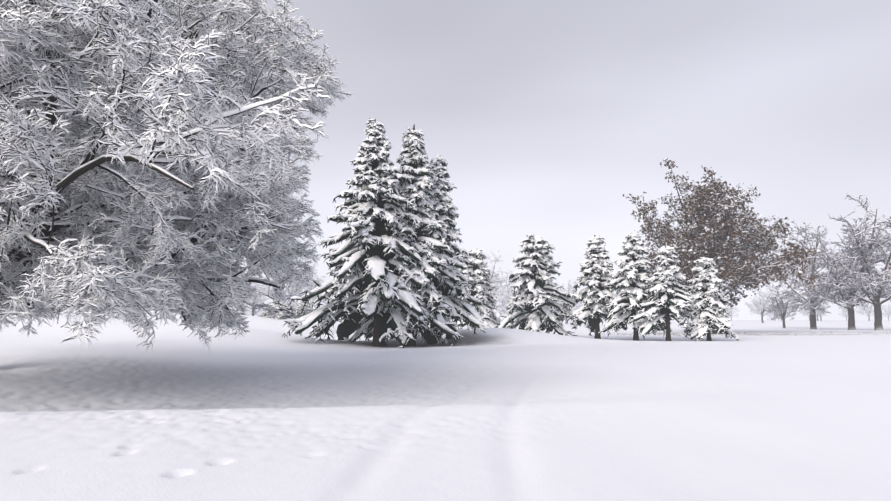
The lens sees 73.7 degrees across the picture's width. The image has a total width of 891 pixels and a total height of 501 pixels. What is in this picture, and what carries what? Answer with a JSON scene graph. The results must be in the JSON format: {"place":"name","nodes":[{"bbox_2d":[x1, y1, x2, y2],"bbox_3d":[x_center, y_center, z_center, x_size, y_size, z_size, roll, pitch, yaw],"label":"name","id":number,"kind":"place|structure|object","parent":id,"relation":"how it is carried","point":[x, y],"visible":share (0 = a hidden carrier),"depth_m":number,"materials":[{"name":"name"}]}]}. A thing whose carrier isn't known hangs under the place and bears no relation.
{"place":"outdoors","nodes":[
{"label":"outdoors","id":0,"kind":"place"},
{"bbox_2d":[0,0,353,352],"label":"snowy tree","id":1,"kind":"object","parent":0,"point":[157,159],"visible":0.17,"depth_m":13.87,"materials":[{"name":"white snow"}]},
{"bbox_2d":[246,305,259,315],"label":"tree","id":2,"kind":"object","parent":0,"point":[249,313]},
{"bbox_2d":[0,310,890,500],"bbox_3d":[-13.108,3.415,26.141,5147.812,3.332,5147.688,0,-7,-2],"label":"ground","id":3,"kind":"structure","parent":0,"point":[263,409],"depth_m":9.51,"materials":[{"name":"white snow"}]},
{"bbox_2d":[236,272,270,315],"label":"bare tree","id":4,"kind":"object","parent":3,"relation":"on","point":[262,299],"depth_m":166.99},
{"bbox_2d":[230,242,315,306],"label":"bare tree","id":5,"kind":"object","parent":3,"relation":"on","point":[271,291],"depth_m":122.46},
{"bbox_2d":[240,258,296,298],"bbox_3d":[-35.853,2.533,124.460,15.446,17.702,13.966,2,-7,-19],"label":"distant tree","id":6,"kind":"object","parent":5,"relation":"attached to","point":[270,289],"depth_m":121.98,"materials":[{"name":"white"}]},
{"bbox_2d":[264,299,292,319],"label":"tree","id":7,"kind":"object","parent":3,"relation":"on","point":[284,312],"visible":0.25,"depth_m":68.73,"materials":[{"name":"grey plant"}]},
{"bbox_2d":[287,303,298,317],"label":"tree","id":8,"kind":"object","parent":3,"relation":"on","point":[291,311],"visible":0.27,"depth_m":70.80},
{"bbox_2d":[286,301,297,318],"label":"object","id":9,"kind":"structure","parent":8,"relation":"on","point":[292,308],"depth_m":70.82,"materials":[{"name":"white"}]},
{"bbox_2d":[296,301,309,317],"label":"tree","id":10,"kind":"object","parent":3,"relation":"on","point":[303,310],"visible":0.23,"depth_m":72.73,"materials":[{"name":"grey plant"}]},
{"bbox_2d":[293,301,309,317],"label":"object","id":11,"kind":"structure","parent":10,"relation":"on","point":[300,306],"depth_m":72.77,"materials":[{"name":"white"}]},
{"bbox_2d":[279,263,329,306],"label":"bare tree","id":12,"kind":"object","parent":3,"relation":"on","point":[314,286],"depth_m":149.29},
{"bbox_2d":[282,118,463,347],"bbox_3d":[-4.377,-0.891,39.289,11.101,16.046,9.356,0,-7,-2],"label":"tall spruce","id":13,"kind":"object","parent":3,"relation":"on","point":[346,328],"depth_m":37.72,"materials":[{"name":"green plant"}]},
{"bbox_2d":[282,118,462,347],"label":"snow","id":14,"kind":"structure","parent":13,"relation":"on","point":[376,264],"depth_m":37.38,"materials":[{"name":"white snow"}]},
{"bbox_2d":[355,162,397,294],"bbox_3d":[-4.425,-2.158,39.333,3.334,11.254,3.387,0,-7,-2],"label":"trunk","id":15,"kind":"object","parent":13,"relation":"attached to","point":[377,250],"visible":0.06,"depth_m":38.20,"materials":[{"name":"black"}]},
{"bbox_2d":[348,124,467,345],"bbox_3d":[-2.663,-1.145,40.653,8.413,15.528,8.070,0,-7,-2],"label":"tall spruce","id":16,"kind":"object","parent":3,"relation":"on","point":[420,162],"depth_m":39.81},
{"bbox_2d":[342,124,467,343],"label":"snow","id":17,"kind":"structure","parent":16,"relation":"on","point":[427,266],"depth_m":39.74,"materials":[{"name":"white snow"}]},
{"bbox_2d":[404,164,423,282],"bbox_3d":[-2.298,-2.026,40.898,2.779,11.430,2.822,0,-7,-2],"label":"trunk","id":18,"kind":"object","parent":16,"relation":"in","point":[412,183],"visible":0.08,"depth_m":40.37,"materials":[{"name":"black"}]},
{"bbox_2d":[377,342,470,346],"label":"spruce leaf litter","id":19,"kind":"object","parent":3,"relation":"on","point":[429,344],"visible":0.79,"depth_m":39.00,"materials":[{"name":"brown plant"}]},
{"bbox_2d":[413,159,492,343],"bbox_3d":[-0.151,-0.230,42.418,6.720,13.723,7.039,0,-7,-2],"label":"tall spruce","id":20,"kind":"object","parent":3,"relation":"on","point":[457,290],"depth_m":41.39,"materials":[{"name":"green plant"}]},
{"bbox_2d":[433,195,447,295],"bbox_3d":[-0.683,-1.178,42.362,2.228,9.761,2.264,0,-7,-2],"label":"trunk","id":21,"kind":"object","parent":20,"relation":"in","point":[443,291],"visible":0.02,"depth_m":41.09,"materials":[{"name":"black"}]},
{"bbox_2d":[429,153,491,334],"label":"snow","id":22,"kind":"structure","parent":20,"relation":"on","point":[477,318],"depth_m":41.31,"materials":[{"name":"white snow"}]},
{"bbox_2d":[452,250,499,328],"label":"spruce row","id":23,"kind":"object","parent":3,"relation":"on","point":[472,287],"depth_m":60.19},
{"bbox_2d":[468,256,480,302],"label":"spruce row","id":24,"kind":"object","parent":23,"relation":"attached to","point":[473,293],"visible":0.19,"depth_m":60.53,"materials":[{"name":"black"}]},
{"bbox_2d":[450,248,500,328],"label":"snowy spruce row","id":25,"kind":"object","parent":23,"relation":"on","point":[486,322],"depth_m":60.10,"materials":[{"name":"white snow"}]},
{"bbox_2d":[465,250,514,313],"bbox_3d":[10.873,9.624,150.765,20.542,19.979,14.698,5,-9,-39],"label":"bare tree","id":26,"kind":"object","parent":3,"relation":"on","point":[495,278],"depth_m":150.46,"materials":[{"name":"white snow"}]},
{"bbox_2d":[494,276,526,323],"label":"bare tree","id":27,"kind":"object","parent":3,"relation":"on","point":[505,297],"depth_m":190.83,"materials":[{"name":"white plant"}]},
{"bbox_2d":[494,233,576,335],"bbox_3d":[8.625,3.688,58.074,8.134,11.148,8.818,-2,-7,13],"label":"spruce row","id":28,"kind":"object","parent":3,"relation":"on","point":[543,326],"depth_m":57.39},
{"bbox_2d":[523,243,547,313],"bbox_3d":[8.830,2.670,58.541,2.625,7.222,2.673,-2,-7,13],"label":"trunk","id":29,"kind":"object","parent":28,"relation":"attached to","point":[540,284],"visible":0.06,"depth_m":57.62,"materials":[{"name":"black"}]},
{"bbox_2d":[496,234,577,335],"bbox_3d":[8.955,3.713,58.521,8.003,11.104,8.192,-6,-9,44],"label":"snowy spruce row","id":30,"kind":"object","parent":28,"relation":"on","point":[534,324],"depth_m":57.06,"materials":[{"name":"white snow"}]},
{"bbox_2d":[549,279,583,323],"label":"bare tree","id":31,"kind":"object","parent":3,"relation":"on","point":[570,289],"depth_m":210.24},
{"bbox_2d":[565,235,617,338],"bbox_3d":[14.098,3.550,56.878,7.120,10.376,6.283,5,-10,-32],"label":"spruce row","id":32,"kind":"object","parent":3,"relation":"on","point":[591,323],"depth_m":56.80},
{"bbox_2d":[564,235,618,333],"bbox_3d":[14.107,3.258,56.924,7.134,9.876,6.328,5,-10,-32],"label":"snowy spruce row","id":33,"kind":"object","parent":32,"relation":"on","point":[595,306],"depth_m":56.49,"materials":[{"name":"white snow"}]},
{"bbox_2d":[591,252,604,309],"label":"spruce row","id":34,"kind":"object","parent":32,"relation":"attached to","point":[599,287],"visible":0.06,"depth_m":56.87,"materials":[{"name":"black"}]},
{"bbox_2d":[598,233,670,340],"bbox_3d":[16.978,3.314,53.352,7.005,9.908,6.425,-1,-5,-11],"label":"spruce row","id":35,"kind":"object","parent":3,"relation":"on","point":[642,269],"depth_m":52.53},
{"bbox_2d":[624,242,644,314],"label":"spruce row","id":36,"kind":"object","parent":35,"relation":"attached to","point":[633,311],"visible":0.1,"depth_m":52.67,"materials":[{"name":"black"}]},
{"bbox_2d":[598,232,671,334],"bbox_3d":[16.926,3.104,53.356,6.110,9.432,6.431,-3,-7,26],"label":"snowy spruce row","id":37,"kind":"object","parent":35,"relation":"on","point":[630,290],"depth_m":52.30,"materials":[{"name":"white snow"}]},
{"bbox_2d":[628,245,698,340],"bbox_3d":[18.650,3.628,50.545,5.437,8.551,5.664,-5,-9,39],"label":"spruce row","id":38,"kind":"object","parent":3,"relation":"on","point":[653,326],"depth_m":49.80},
{"bbox_2d":[627,242,699,337],"bbox_3d":[18.658,3.457,50.576,5.467,8.268,5.680,-5,-9,39],"label":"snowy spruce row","id":39,"kind":"object","parent":38,"relation":"on","point":[647,324],"depth_m":49.57,"materials":[{"name":"white snow"}]},
{"bbox_2d":[658,255,676,313],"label":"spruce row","id":40,"kind":"object","parent":38,"relation":"attached to","point":[665,310],"visible":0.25,"depth_m":49.79,"materials":[{"name":"black"}]},
{"bbox_2d":[684,257,739,340],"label":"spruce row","id":41,"kind":"object","parent":3,"relation":"on","point":[716,304],"depth_m":49.81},
{"bbox_2d":[699,266,714,323],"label":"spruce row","id":42,"kind":"object","parent":41,"relation":"attached to","point":[704,291],"visible":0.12,"depth_m":50.12,"materials":[{"name":"black"}]},
{"bbox_2d":[681,256,738,340],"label":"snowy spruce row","id":43,"kind":"object","parent":41,"relation":"on","point":[701,331],"depth_m":49.62,"materials":[{"name":"white snow"}]},
{"bbox_2d":[623,158,820,333],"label":"oak","id":44,"kind":"object","parent":3,"relation":"on","point":[706,219],"depth_m":76.53,"materials":[{"name":"brown plant"}]},
{"bbox_2d":[632,164,816,305],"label":"oak snow","id":45,"kind":"structure","parent":44,"relation":"on","point":[727,240],"depth_m":76.50,"materials":[{"name":"white snow"}]},
{"bbox_2d":[726,303,739,320],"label":"tree","id":46,"kind":"object","parent":3,"relation":"on","point":[732,310],"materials":[{"name":"white plant"}]},
{"bbox_2d":[604,331,890,335],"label":"oak leaf litter","id":47,"kind":"object","parent":3,"relation":"on","point":[762,334],"visible":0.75,"depth_m":72.34,"materials":[{"name":"brown plant"}]},
{"bbox_2d":[743,290,775,322],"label":"bare tree","id":48,"kind":"object","parent":3,"relation":"on","point":[754,301],"depth_m":262.64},
{"bbox_2d":[765,280,797,327],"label":"bare tree","id":49,"kind":"object","parent":3,"relation":"on","point":[771,307],"depth_m":126.29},
{"bbox_2d":[797,299,809,320],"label":"tree","id":50,"kind":"object","parent":3,"relation":"on","point":[802,310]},
{"bbox_2d":[760,220,848,328],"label":"bare tree","id":51,"kind":"object","parent":3,"relation":"on","point":[801,300],"depth_m":113.31,"materials":[{"name":"grey plant"}]},
{"bbox_2d":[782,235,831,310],"bbox_3d":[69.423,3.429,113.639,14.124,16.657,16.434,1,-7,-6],"label":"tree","id":52,"kind":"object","parent":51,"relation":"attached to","point":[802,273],"depth_m":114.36,"materials":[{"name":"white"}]},
{"bbox_2d":[807,301,830,320],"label":"tree","id":53,"kind":"object","parent":3,"relation":"on","point":[829,302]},
{"bbox_2d":[797,203,890,329],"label":"bare tree","id":54,"kind":"object","parent":3,"relation":"on","point":[827,282],"depth_m":100.70,"materials":[{"name":"grey plant"}]},
{"bbox_2d":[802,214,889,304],"bbox_3d":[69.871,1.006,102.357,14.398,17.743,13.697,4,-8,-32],"label":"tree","id":55,"kind":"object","parent":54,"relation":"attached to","point":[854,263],"depth_m":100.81,"materials":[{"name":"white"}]},
{"bbox_2d":[838,305,854,320],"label":"tree","id":56,"kind":"object","parent":3,"relation":"on","point":[841,314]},
{"bbox_2d":[808,195,890,330],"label":"bare tree","id":57,"kind":"object","parent":3,"relation":"on","point":[875,283],"depth_m":97.23,"materials":[{"name":"grey plant"}]},
{"bbox_2d":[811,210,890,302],"bbox_3d":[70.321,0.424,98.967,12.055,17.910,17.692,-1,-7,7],"label":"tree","id":58,"kind":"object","parent":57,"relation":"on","point":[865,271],"depth_m":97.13,"materials":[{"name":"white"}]},
{"bbox_2d":[854,298,881,320],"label":"tree","id":59,"kind":"object","parent":3,"relation":"on","point":[861,310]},
{"bbox_2d":[881,303,890,320],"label":"tree","id":60,"kind":"object","parent":3,"relation":"on","point":[887,309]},
{"bbox_2d":[20,0,890,319],"label":"sky","id":61,"kind":"structure","parent":0,"point":[542,115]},
{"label":"small spruce","id":62,"kind":"object","parent":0,"visible":0},
{"bbox_2d":[259,303,269,316],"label":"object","id":63,"kind":"structure","parent":62,"relation":"on","point":[264,311],"depth_m":69.71,"materials":[{"name":"white"}]},
{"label":"small spruce","id":64,"kind":"object","parent":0,"visible":0},
{"bbox_2d":[233,302,247,314],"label":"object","id":65,"kind":"structure","parent":64,"relation":"on","point":[239,312],"depth_m":117.67,"materials":[{"name":"white"}]},
{"bbox_2d":[264,297,292,318],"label":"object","id":66,"kind":"structure","parent":64,"relation":"on","point":[280,312],"depth_m":68.50,"materials":[{"name":"white"}]}
]}

